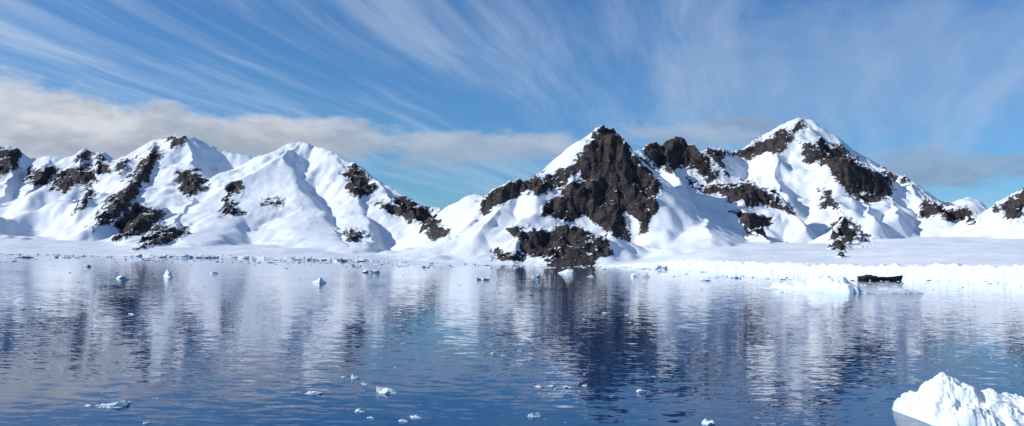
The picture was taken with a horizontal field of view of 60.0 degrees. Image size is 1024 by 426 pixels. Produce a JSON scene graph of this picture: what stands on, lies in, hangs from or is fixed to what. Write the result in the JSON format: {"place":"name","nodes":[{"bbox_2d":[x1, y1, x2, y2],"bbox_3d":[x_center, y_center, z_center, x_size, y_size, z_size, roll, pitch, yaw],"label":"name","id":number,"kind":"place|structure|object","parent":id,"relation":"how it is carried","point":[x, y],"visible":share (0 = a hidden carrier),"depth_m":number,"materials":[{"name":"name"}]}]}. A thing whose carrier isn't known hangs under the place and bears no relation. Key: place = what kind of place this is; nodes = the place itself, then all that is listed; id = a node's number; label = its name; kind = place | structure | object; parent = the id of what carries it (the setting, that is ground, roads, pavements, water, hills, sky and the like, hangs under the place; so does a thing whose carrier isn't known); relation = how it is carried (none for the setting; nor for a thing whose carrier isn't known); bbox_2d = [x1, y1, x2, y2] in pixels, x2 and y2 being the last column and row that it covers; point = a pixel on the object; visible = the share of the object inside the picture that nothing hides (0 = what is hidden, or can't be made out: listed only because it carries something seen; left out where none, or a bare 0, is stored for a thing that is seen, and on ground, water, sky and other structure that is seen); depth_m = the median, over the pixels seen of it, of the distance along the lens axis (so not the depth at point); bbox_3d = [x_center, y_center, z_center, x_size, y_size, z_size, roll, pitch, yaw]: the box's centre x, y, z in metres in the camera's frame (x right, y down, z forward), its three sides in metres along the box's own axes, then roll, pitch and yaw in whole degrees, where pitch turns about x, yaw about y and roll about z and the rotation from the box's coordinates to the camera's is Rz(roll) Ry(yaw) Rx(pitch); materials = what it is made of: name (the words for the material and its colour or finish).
{"place":"outdoors","nodes":[
{"label":"outdoors","id":0,"kind":"place"},
{"bbox_2d":[0,253,1023,425],"bbox_3d":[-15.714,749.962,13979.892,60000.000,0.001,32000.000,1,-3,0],"label":"water","id":1,"kind":"structure","parent":0,"point":[754,355],"depth_m":156.90,"materials":[{"name":"blue liquid"}]},
{"bbox_2d":[163,269,172,276],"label":"iceberg","id":2,"kind":"object","parent":1,"relation":"on","point":[168,273],"visible":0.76,"depth_m":544.32,"materials":[{"name":"white ice"}]},
{"bbox_2d":[312,277,326,282],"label":"iceberg","id":3,"kind":"object","parent":1,"relation":"on","point":[320,280],"visible":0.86,"depth_m":485.23,"materials":[{"name":"white ice"}]},
{"bbox_2d":[5,253,1020,424],"bbox_3d":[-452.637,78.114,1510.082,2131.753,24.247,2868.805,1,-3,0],"label":"brash ice","id":4,"kind":"structure","parent":1,"relation":"on","point":[124,403],"depth_m":1018.01,"materials":[{"name":"white ice"}]},
{"bbox_2d":[760,274,923,293],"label":"iceberg","id":5,"kind":"object","parent":1,"relation":"on","point":[823,283],"visible":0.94,"depth_m":524.34,"materials":[{"name":"white ice"}]},
{"bbox_2d":[857,274,902,280],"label":"boat","id":6,"kind":"object","parent":1,"relation":"on","point":[872,277],"visible":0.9,"depth_m":1027.63,"materials":[{"name":"black metal"}]},
{"bbox_2d":[892,372,1023,425],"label":"iceberg","id":7,"kind":"object","parent":1,"relation":"on","point":[942,399],"visible":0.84,"depth_m":84.94,"materials":[{"name":"white ice"}]},
{"bbox_2d":[0,117,1023,281],"bbox_3d":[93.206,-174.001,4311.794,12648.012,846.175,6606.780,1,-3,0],"label":"snowy mountains","id":8,"kind":"structure","parent":0,"point":[798,195],"depth_m":3670.81,"materials":[{"name":"white snow"}]},
{"bbox_2d":[0,0,1023,208],"label":"sky","id":9,"kind":"structure","parent":0,"point":[442,103],"materials":[{"name":"blue"}]}
]}

